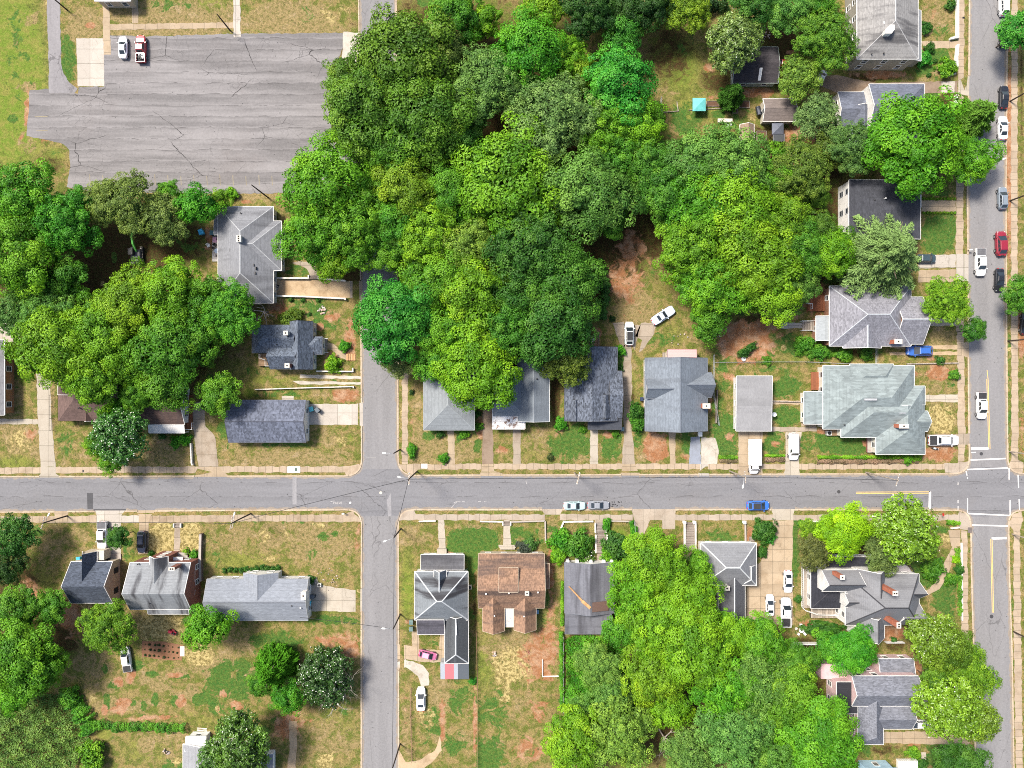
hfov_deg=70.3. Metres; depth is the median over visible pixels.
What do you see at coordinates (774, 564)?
driveway
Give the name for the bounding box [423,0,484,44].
tree
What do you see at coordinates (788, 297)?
tree
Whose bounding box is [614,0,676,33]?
tree
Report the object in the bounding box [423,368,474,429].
grey hip house
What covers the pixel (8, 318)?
tree
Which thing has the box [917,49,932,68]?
shrub
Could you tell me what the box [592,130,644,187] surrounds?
tree
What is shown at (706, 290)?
tree
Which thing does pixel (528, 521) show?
garden wall
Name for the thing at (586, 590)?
dark sheet house
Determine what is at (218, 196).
tree
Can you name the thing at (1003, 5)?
parked suv
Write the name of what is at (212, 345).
tree
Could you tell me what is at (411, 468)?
sidewalk
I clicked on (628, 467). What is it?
driveway
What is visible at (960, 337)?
sidewalk
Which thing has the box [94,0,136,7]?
porch building
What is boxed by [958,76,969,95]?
driveway
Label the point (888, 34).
two storey house
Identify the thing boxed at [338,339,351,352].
shrub
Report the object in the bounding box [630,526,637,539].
shrub
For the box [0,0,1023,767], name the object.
ground
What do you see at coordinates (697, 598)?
tree
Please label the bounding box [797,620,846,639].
shrub
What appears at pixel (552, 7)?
tree
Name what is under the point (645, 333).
driveway
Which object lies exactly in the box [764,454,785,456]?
hedge
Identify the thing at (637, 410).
shrub
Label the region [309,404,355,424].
driveway
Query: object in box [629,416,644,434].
shrub
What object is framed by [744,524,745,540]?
garden wall
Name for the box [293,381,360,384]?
gravel track
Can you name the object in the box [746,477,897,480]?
power line
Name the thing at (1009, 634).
gutter dirt
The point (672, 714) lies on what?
tree
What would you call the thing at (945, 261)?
driveway
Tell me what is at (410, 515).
sidewalk
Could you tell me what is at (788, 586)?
parked sedan
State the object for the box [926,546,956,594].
footpath
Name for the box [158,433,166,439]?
shrub
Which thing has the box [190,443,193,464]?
fence
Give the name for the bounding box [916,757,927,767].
shrub
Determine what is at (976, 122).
tree
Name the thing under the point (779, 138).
pergola
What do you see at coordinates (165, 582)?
weathered house
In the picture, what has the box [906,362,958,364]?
retaining wall
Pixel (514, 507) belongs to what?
gutter dirt
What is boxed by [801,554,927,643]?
turret house
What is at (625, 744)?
tree
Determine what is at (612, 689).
tree
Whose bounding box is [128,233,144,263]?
excavator
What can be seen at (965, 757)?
tree
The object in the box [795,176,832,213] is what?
tree
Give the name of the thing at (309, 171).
tree
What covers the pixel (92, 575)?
slate gabled house
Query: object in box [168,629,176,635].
lawn tractor
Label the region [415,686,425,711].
parked sedan
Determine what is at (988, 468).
road marking
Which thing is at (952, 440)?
pickup truck
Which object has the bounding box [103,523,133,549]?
tree
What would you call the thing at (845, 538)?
tree
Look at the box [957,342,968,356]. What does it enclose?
driveway
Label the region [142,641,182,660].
garden soil
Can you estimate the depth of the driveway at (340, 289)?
159.88 m
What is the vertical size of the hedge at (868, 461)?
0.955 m
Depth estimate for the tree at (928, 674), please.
152.35 m
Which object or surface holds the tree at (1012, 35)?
on the ground
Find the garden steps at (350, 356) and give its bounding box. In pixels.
[346,354,355,359]
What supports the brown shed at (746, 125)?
on the ground
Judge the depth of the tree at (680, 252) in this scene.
146.65 m
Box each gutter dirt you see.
[0,0,364,479]
[0,507,364,767]
[394,0,972,478]
[395,506,977,767]
[1002,17,1023,475]
[1005,508,1023,767]
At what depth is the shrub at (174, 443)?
158.81 m
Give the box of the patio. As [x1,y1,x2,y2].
[212,236,217,260]
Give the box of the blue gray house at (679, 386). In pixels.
[644,349,715,432]
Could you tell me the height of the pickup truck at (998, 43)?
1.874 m
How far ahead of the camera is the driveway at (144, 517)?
159.88 m
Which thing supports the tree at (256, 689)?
on the ground
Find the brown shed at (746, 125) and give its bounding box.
[738,122,753,141]
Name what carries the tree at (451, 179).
on the ground
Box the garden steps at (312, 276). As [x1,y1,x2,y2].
[308,275,318,278]
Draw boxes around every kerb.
[0,0,361,476]
[0,509,361,767]
[93,509,125,510]
[395,0,969,475]
[397,509,975,767]
[1005,48,1023,473]
[1008,510,1023,767]
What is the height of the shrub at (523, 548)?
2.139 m
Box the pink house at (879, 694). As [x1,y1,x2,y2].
[816,654,922,744]
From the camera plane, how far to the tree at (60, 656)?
151.94 m
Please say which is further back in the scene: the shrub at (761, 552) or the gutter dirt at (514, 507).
the gutter dirt at (514, 507)
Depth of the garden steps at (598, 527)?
159.37 m
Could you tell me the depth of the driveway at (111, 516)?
159.88 m
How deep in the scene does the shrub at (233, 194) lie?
158.70 m
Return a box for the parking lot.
[27,32,357,193]
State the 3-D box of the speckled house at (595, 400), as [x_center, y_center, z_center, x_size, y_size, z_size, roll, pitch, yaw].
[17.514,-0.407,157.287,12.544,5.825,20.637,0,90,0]
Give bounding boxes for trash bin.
[198,229,205,235]
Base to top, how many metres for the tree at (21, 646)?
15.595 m
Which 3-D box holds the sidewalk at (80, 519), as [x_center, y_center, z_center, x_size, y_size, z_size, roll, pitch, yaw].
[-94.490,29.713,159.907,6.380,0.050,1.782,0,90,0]
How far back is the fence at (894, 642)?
158.93 m
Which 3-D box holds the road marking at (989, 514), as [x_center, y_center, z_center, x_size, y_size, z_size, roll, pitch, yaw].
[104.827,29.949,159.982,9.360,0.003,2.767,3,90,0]
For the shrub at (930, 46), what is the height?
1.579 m
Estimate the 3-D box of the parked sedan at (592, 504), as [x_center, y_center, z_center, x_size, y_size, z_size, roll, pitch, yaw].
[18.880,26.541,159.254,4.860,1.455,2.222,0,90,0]
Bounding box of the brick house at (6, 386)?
[0,340,13,414]
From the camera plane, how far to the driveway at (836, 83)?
159.88 m
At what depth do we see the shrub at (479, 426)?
159.08 m
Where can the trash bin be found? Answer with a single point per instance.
(201, 232)
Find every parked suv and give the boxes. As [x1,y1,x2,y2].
[136,530,147,552]
[624,322,634,344]
[906,345,932,356]
[995,187,1008,209]
[997,0,1009,16]
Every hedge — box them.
[86,718,186,734]
[558,631,564,710]
[560,580,564,625]
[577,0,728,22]
[594,258,610,320]
[718,455,737,459]
[719,458,737,463]
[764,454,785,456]
[764,457,784,462]
[797,350,849,358]
[817,455,902,459]
[817,459,918,464]
[946,519,960,525]
[954,548,962,615]
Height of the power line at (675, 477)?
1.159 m
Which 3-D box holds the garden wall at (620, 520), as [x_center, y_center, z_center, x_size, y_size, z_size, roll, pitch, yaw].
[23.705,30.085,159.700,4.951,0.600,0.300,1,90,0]
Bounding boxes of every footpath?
[0,419,37,423]
[102,7,110,54]
[110,22,232,29]
[132,0,138,22]
[174,527,180,551]
[233,0,240,36]
[293,261,316,274]
[327,342,345,359]
[438,520,445,547]
[439,635,443,649]
[447,430,454,463]
[503,520,510,544]
[513,429,520,463]
[590,430,597,463]
[595,520,603,559]
[669,432,675,463]
[763,427,816,431]
[772,400,799,404]
[781,322,801,328]
[921,41,957,48]
[921,200,955,211]
[921,752,925,759]
[925,394,957,401]
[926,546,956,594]
[930,319,955,325]
[948,530,959,546]
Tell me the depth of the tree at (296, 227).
147.75 m
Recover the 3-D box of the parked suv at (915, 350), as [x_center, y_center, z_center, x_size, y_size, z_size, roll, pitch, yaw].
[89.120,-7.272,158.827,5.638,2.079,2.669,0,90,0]
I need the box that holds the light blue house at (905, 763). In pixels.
[858,759,917,767]
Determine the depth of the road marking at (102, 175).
159.88 m
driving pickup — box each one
[973,248,987,276]
[975,392,987,418]
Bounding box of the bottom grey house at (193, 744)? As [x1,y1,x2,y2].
[183,731,274,767]
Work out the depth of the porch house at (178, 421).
156.59 m
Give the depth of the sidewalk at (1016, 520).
159.88 m
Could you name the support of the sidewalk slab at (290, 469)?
on the sidewalk at (349, 470)
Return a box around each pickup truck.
[95,521,108,548]
[121,646,133,672]
[134,35,147,63]
[779,597,792,627]
[927,434,958,446]
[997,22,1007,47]
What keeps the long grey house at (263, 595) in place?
on the ground
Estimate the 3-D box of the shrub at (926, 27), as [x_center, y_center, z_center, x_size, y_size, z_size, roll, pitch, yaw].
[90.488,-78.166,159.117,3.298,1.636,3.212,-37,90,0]
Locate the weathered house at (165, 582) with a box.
[122,551,200,613]
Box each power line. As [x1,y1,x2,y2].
[87,522,229,523]
[231,479,407,523]
[300,617,390,628]
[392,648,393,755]
[452,478,577,478]
[579,477,744,478]
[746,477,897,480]
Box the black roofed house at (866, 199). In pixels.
[838,180,920,239]
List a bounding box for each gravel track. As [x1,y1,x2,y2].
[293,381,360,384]
[300,374,360,378]
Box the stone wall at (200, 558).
[198,533,203,580]
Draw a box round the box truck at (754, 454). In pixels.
[748,439,761,473]
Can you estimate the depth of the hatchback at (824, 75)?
158.93 m
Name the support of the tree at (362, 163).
on the ground
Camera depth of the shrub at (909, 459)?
158.77 m
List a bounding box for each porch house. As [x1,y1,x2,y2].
[121,388,192,432]
[492,358,549,428]
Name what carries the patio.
on the ground
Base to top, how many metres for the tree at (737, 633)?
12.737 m
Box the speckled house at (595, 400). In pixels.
[564,335,623,429]
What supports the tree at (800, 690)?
on the ground
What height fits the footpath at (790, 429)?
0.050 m
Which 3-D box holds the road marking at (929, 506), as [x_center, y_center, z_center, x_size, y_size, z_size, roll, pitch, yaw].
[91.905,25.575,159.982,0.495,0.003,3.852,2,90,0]
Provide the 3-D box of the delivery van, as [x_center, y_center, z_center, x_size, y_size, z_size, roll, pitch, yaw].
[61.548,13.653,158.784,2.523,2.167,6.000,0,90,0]
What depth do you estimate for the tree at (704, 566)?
152.59 m
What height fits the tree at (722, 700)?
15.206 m
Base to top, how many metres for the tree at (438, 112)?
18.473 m
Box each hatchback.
[418,649,436,659]
[746,500,768,511]
[818,70,826,86]
[913,718,927,729]
[916,253,935,262]
[993,231,1008,255]
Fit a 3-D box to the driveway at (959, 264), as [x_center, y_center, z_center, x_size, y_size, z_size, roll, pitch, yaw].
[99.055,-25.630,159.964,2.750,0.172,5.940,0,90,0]
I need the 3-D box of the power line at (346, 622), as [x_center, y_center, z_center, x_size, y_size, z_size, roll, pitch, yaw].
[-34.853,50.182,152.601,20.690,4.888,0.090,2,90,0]
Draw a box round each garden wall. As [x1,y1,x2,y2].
[255,386,353,389]
[276,277,307,278]
[276,295,346,299]
[316,368,353,371]
[419,520,435,521]
[511,520,544,522]
[560,520,592,527]
[611,520,630,521]
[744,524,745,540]
[960,543,962,620]
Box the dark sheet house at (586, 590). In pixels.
[564,558,613,633]
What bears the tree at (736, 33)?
on the ground
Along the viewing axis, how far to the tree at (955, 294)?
150.89 m
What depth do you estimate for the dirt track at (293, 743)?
159.88 m
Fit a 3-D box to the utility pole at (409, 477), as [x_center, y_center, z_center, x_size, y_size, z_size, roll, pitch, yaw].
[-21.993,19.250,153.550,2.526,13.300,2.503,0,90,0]
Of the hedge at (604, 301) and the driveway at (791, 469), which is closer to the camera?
the hedge at (604, 301)
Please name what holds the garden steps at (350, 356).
on the ground
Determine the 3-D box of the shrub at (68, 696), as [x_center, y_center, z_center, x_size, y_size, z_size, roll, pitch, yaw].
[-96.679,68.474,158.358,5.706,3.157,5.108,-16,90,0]
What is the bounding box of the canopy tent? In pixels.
[690,98,705,114]
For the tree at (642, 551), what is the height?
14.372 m
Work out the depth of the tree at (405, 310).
146.35 m
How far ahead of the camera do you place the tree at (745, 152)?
146.52 m
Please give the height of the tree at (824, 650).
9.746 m
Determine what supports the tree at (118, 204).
on the ground
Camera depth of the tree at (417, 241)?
147.22 m
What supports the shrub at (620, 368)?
on the ground
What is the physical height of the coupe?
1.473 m
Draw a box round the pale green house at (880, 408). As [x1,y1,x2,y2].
[800,364,931,454]
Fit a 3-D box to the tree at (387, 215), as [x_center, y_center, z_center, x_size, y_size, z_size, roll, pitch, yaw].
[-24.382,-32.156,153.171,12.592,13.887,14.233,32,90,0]
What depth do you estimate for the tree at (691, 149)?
146.51 m
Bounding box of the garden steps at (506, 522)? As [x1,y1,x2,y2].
[502,521,510,525]
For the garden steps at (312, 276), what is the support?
on the ground
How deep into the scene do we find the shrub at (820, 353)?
158.47 m
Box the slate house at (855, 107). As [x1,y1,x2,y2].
[832,84,924,141]
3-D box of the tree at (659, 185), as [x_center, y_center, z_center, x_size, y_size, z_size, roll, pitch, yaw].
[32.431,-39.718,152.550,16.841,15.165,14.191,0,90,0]
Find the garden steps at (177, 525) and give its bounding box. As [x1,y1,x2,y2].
[173,523,181,527]
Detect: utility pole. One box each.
[41,513,67,528]
[230,512,251,528]
[381,613,400,629]
[392,743,400,767]
[398,471,417,484]
[729,470,745,487]
[865,472,899,485]
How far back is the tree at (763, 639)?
149.02 m
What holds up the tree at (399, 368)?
on the ground
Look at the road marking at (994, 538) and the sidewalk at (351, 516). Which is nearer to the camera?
the sidewalk at (351, 516)
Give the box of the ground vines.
[564,634,642,726]
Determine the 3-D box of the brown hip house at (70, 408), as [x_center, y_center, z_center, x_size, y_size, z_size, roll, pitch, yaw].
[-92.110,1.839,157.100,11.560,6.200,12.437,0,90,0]
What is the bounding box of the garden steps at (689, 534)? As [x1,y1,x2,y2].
[683,522,696,550]
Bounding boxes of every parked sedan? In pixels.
[117,37,128,58]
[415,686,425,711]
[563,501,584,510]
[587,500,608,510]
[765,594,775,616]
[782,570,793,592]
[992,268,1005,291]
[996,116,1008,139]
[997,86,1009,108]
[1018,313,1023,334]
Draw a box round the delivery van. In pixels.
[787,433,799,459]
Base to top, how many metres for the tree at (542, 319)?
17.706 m
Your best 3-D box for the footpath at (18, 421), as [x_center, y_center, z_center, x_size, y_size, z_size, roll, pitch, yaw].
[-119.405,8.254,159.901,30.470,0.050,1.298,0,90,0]
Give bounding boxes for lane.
[47,0,76,92]
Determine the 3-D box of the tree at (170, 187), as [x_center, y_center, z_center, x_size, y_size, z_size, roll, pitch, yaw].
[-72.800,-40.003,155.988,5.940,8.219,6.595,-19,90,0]
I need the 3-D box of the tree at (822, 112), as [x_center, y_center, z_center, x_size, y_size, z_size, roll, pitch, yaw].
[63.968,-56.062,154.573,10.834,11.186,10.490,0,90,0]
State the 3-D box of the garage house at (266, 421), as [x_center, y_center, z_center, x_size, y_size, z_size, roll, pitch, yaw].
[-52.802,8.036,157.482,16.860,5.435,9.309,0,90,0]
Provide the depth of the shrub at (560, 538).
157.78 m
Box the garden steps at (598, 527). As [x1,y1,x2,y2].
[594,523,605,532]
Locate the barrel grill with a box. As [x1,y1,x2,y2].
[755,106,761,115]
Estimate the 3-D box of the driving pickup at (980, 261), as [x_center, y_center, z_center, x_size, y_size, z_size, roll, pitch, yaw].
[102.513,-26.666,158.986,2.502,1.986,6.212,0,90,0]
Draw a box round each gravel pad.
[689,436,700,463]
[701,437,718,463]
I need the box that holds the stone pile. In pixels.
[317,306,325,314]
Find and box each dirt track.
[287,720,296,767]
[399,737,441,767]
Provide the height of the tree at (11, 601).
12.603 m
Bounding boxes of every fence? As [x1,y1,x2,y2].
[49,401,52,430]
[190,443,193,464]
[410,692,412,761]
[476,631,477,748]
[542,659,558,676]
[563,636,563,712]
[713,362,847,363]
[715,390,717,422]
[794,642,816,644]
[875,348,876,363]
[884,641,904,642]
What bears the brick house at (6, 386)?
on the ground
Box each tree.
[0,157,55,235]
[0,212,60,297]
[0,289,24,337]
[0,304,97,393]
[0,512,42,556]
[0,547,31,585]
[0,583,44,631]
[0,618,65,700]
[0,684,36,718]
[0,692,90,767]
[5,261,56,308]
[12,285,75,343]
[15,646,72,687]
[25,184,104,261]
[33,588,71,624]
[40,251,89,302]
[62,336,132,415]
[67,289,139,375]
[74,597,138,656]
[78,177,122,227]
[79,435,103,460]
[88,407,150,466]
[89,167,163,239]
[89,256,166,342]
[95,454,123,478]
[96,398,128,423]
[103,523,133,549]
[111,331,161,388]
[116,381,154,414]
[121,306,219,384]
[134,361,195,413]
[135,191,190,246]
[138,254,210,330]
[152,179,181,204]
[172,181,226,223]
[180,274,233,325]
[180,603,239,651]
[181,334,224,368]
[193,370,242,418]
[196,740,222,767]
[197,277,261,346]
[207,707,271,767]
[210,187,233,210]
[243,673,272,696]
[251,302,270,324]
[253,640,300,687]
[267,676,307,716]
[271,206,353,270]
[275,130,371,244]
[293,643,354,709]
[307,187,392,272]
[312,247,356,283]
[320,52,352,102]
[320,660,366,716]
[321,60,395,160]
[324,128,364,156]
[345,122,430,175]
[347,2,461,121]
[348,144,403,184]
[349,95,369,130]
[351,273,440,366]
[353,172,393,216]
[357,198,425,258]
[367,66,477,173]
[368,234,412,273]
[369,156,447,222]
[379,346,413,379]
[395,248,471,322]
[397,198,464,273]
[404,20,470,83]
[409,345,445,382]
[416,304,481,354]
[422,158,471,227]
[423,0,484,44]
[428,321,523,413]
[429,217,494,269]
[435,250,508,342]
[440,117,486,166]
[449,41,535,126]
[449,111,568,249]
[465,1,504,41]
[470,298,538,363]
[481,206,583,297]
[484,3,568,103]
[490,265,542,332]
[501,71,602,164]
[514,0,569,30]
[516,239,608,326]
[517,336,559,372]
[519,276,601,369]
[539,338,592,388]
[540,33,593,84]
[540,142,645,244]
[540,703,610,767]
[557,0,623,44]
[562,55,598,95]
[566,689,598,721]
[569,99,629,161]
[571,639,623,689]
[581,41,658,127]
[584,693,658,767]
[589,672,634,716]
[590,196,628,240]
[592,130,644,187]
[596,609,640,650]
[598,9,643,52]
[605,559,663,616]
[613,585,700,663]
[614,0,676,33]
[616,85,668,157]
[619,136,673,197]
[619,636,684,710]
[620,524,693,596]
[628,158,700,224]
[642,603,739,690]
[644,690,697,731]
[652,207,728,284]
[653,565,726,615]
[655,160,743,245]
[657,728,671,758]
[658,121,733,190]
[658,724,719,767]
[665,0,711,34]
[670,249,756,317]
[686,544,713,577]
[686,653,758,725]
[689,300,731,348]
[693,693,775,767]
[696,163,791,245]
[701,119,773,197]
[705,9,764,74]
[709,608,755,656]
[710,212,805,304]
[716,82,744,113]
[726,648,794,723]
[727,0,776,33]
[738,609,790,678]
[743,256,803,328]
[748,192,816,248]
[751,663,823,743]
[751,728,817,767]
[761,140,794,197]
[763,0,814,38]
[767,134,833,201]
[771,637,821,683]
[771,692,865,767]
[772,215,828,280]
[774,272,822,314]
[777,52,823,104]
[791,3,860,75]
[792,90,842,140]
[794,0,840,27]
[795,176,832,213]
[796,533,834,572]
[798,518,815,539]
[808,209,839,238]
[811,127,845,168]
[811,225,857,279]
[811,627,838,663]
[812,514,835,539]
[813,500,874,565]
[822,118,876,177]
[824,622,878,677]
[834,212,921,300]
[854,518,876,543]
[861,84,970,201]
[862,528,905,577]
[869,492,942,565]
[903,610,966,670]
[909,675,984,741]
[917,664,955,690]
[920,274,973,326]
[932,739,993,767]
[933,641,1002,702]
[935,627,974,675]
[945,134,1007,186]
[954,97,997,138]
[956,700,1003,743]
[958,315,986,342]
[994,10,1023,50]
[998,273,1023,315]
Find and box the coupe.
[651,306,674,324]
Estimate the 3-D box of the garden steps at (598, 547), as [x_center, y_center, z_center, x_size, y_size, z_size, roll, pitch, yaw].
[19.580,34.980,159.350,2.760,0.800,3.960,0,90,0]
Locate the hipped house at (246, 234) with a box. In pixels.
[214,206,284,302]
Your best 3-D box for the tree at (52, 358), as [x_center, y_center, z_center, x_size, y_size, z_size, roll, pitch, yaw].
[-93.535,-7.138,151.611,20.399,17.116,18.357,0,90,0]
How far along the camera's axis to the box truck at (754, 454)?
157.24 m
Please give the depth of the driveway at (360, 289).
159.96 m
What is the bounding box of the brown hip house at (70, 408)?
[58,365,117,421]
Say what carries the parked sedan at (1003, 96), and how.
on the street at (986, 80)
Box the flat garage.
[733,376,772,430]
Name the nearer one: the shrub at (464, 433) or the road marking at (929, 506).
the shrub at (464, 433)
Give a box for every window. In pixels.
[6,366,11,371]
[6,384,11,388]
[6,401,11,406]
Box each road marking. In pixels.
[36,116,272,184]
[292,477,296,504]
[856,491,928,493]
[928,491,930,508]
[967,458,1007,469]
[968,513,1009,526]
[971,447,988,449]
[986,371,989,446]
[990,539,993,612]
[992,537,1006,539]
[1009,468,1019,514]
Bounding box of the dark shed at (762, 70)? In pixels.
[731,47,779,86]
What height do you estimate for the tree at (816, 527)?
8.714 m
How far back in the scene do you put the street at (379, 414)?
159.99 m
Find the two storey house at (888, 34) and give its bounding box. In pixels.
[845,0,920,69]
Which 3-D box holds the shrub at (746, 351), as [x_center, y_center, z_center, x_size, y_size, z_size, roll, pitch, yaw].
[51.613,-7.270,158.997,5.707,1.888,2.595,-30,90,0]
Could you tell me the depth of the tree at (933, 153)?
145.42 m
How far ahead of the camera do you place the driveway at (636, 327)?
159.88 m
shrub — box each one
[56,684,83,708]
[64,695,98,736]
[74,738,104,767]
[147,550,154,556]
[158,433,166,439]
[168,435,181,450]
[176,433,192,445]
[181,547,190,554]
[189,548,197,557]
[221,568,228,573]
[224,187,238,202]
[274,564,280,570]
[277,308,295,324]
[294,308,304,319]
[308,575,315,584]
[324,352,344,373]
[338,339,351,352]
[406,442,417,460]
[436,430,445,438]
[436,452,449,464]
[457,430,470,438]
[467,677,476,684]
[475,409,481,418]
[475,423,483,431]
[514,540,531,552]
[523,535,539,551]
[545,527,573,551]
[547,452,554,460]
[549,546,567,566]
[553,415,567,432]
[559,526,595,561]
[578,425,587,432]
[578,549,595,561]
[599,530,631,560]
[599,547,614,561]
[602,518,611,535]
[608,315,615,321]
[611,430,619,438]
[615,344,626,357]
[618,364,624,371]
[626,401,644,418]
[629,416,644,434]
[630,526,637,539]
[737,341,758,358]
[751,517,777,544]
[757,544,767,558]
[761,355,771,366]
[762,532,777,546]
[793,335,817,356]
[793,595,801,603]
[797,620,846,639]
[808,343,830,363]
[834,347,853,362]
[859,348,874,360]
[889,636,896,641]
[901,455,914,465]
[903,745,921,759]
[913,455,922,461]
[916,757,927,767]
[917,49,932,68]
[919,556,947,584]
[921,20,933,34]
[923,41,935,52]
[933,56,958,78]
[934,356,944,365]
[943,0,956,10]
[944,572,961,586]
[948,369,960,380]
[952,553,960,563]
[953,566,964,575]
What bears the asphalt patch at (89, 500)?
on the street at (990, 491)
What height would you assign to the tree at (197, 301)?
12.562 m
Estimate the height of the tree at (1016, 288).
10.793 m
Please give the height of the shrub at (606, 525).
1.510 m
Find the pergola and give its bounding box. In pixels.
[770,134,784,144]
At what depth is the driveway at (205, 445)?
159.88 m
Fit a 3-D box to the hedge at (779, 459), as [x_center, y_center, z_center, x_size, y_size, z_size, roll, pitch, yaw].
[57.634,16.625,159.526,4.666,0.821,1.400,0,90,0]
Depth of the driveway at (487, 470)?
159.90 m
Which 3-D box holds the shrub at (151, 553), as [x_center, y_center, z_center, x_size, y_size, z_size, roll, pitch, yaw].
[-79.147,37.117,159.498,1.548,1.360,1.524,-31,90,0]
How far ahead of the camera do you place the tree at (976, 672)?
153.18 m
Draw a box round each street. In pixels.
[0,467,1023,516]
[361,0,398,468]
[362,516,397,767]
[966,0,1006,466]
[972,517,1012,767]
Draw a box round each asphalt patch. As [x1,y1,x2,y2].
[87,493,92,508]
[387,493,390,515]
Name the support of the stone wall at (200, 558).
on the ground
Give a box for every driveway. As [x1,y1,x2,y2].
[0,323,19,341]
[36,374,55,466]
[38,467,60,477]
[54,511,67,522]
[95,511,123,521]
[97,523,120,553]
[137,510,154,521]
[138,523,148,553]
[193,401,217,466]
[194,467,227,476]
[277,280,349,297]
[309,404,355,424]
[311,578,353,611]
[342,32,358,69]
[350,281,361,298]
[354,589,361,611]
[356,402,362,425]
[397,644,405,661]
[397,659,405,668]
[406,631,443,662]
[406,660,428,685]
[480,464,502,475]
[482,409,493,463]
[542,509,561,514]
[613,322,624,351]
[620,464,640,475]
[622,345,634,463]
[632,325,639,349]
[632,509,675,519]
[634,520,649,533]
[635,322,655,351]
[662,520,674,528]
[698,464,708,475]
[738,431,762,463]
[738,464,762,474]
[746,520,793,624]
[772,509,794,519]
[783,464,799,474]
[785,432,801,463]
[822,75,957,92]
[884,731,960,744]
[889,351,956,355]
[890,345,956,349]
[918,254,955,267]
[918,269,955,281]
[926,434,965,445]
[941,81,954,92]
[956,254,968,280]
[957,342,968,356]
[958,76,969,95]
[961,737,973,743]
[965,433,969,444]
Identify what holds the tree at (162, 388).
on the ground
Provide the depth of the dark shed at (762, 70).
156.74 m
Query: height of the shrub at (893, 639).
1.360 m
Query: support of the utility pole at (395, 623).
on the ground
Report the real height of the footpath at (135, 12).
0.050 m
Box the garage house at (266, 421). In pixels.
[224,400,308,442]
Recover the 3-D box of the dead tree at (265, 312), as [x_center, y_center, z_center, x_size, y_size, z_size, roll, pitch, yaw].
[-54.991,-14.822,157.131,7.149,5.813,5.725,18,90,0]
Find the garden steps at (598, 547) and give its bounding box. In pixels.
[595,534,607,552]
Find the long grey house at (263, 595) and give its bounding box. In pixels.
[203,570,310,620]
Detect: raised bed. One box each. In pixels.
[706,101,718,106]
[739,101,749,107]
[756,131,766,140]
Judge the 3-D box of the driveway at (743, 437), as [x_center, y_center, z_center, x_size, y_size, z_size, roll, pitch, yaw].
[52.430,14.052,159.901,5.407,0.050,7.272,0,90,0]
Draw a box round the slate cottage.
[252,320,328,369]
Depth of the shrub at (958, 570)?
159.03 m
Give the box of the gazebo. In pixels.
[772,123,783,134]
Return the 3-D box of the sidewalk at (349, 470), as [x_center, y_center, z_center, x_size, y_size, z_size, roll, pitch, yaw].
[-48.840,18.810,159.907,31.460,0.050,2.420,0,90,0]
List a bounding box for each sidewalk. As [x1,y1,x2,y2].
[0,467,40,473]
[0,516,54,522]
[56,466,197,473]
[68,515,96,522]
[121,515,138,521]
[149,511,360,522]
[219,464,359,474]
[399,511,544,520]
[400,463,480,473]
[401,373,407,463]
[494,463,621,469]
[560,514,632,520]
[636,463,699,469]
[675,514,772,520]
[708,463,738,469]
[762,464,784,469]
[793,512,969,529]
[799,463,943,469]
[944,461,968,472]
[955,93,963,253]
[956,281,963,343]
[957,355,965,462]
[958,0,964,79]
[961,530,968,663]
[1009,0,1023,472]
[1010,511,1022,767]
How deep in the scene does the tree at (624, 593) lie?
148.65 m
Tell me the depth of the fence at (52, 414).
159.29 m
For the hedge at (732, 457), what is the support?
on the ground
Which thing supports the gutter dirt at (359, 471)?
on the ground
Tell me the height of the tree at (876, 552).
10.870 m
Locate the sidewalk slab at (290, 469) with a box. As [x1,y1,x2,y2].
[287,466,299,472]
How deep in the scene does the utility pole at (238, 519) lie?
149.88 m
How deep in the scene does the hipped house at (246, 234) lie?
155.41 m
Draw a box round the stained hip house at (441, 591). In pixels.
[414,548,469,678]
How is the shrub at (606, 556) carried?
on the ground
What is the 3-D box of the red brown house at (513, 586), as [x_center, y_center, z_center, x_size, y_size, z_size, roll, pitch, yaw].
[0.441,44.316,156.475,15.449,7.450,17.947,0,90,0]
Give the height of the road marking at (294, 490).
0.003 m
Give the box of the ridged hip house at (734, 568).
[698,541,756,621]
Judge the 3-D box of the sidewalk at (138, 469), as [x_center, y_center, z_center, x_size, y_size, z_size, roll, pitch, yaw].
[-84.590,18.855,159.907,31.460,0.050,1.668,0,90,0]
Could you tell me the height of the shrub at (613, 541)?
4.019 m
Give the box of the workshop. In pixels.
[760,98,797,123]
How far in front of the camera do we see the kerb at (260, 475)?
159.88 m
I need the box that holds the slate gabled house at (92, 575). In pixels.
[61,548,120,602]
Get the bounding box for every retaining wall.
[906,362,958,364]
[949,0,958,40]
[954,44,958,66]
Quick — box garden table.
[718,118,731,122]
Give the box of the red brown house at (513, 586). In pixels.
[477,545,549,634]
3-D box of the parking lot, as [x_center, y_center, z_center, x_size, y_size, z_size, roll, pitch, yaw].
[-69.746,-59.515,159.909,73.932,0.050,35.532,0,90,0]
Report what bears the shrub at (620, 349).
on the ground
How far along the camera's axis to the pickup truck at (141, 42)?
158.72 m
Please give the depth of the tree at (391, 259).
149.91 m
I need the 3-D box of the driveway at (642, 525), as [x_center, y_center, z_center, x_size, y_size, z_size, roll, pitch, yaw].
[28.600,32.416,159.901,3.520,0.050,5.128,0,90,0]
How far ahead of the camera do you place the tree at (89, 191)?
150.86 m
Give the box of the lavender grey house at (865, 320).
[800,286,931,347]
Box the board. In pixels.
[180,646,184,655]
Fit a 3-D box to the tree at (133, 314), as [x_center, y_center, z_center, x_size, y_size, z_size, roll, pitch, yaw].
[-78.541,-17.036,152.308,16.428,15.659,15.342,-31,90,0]
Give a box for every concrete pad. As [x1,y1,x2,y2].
[76,38,103,85]
[282,396,293,399]
[801,422,815,426]

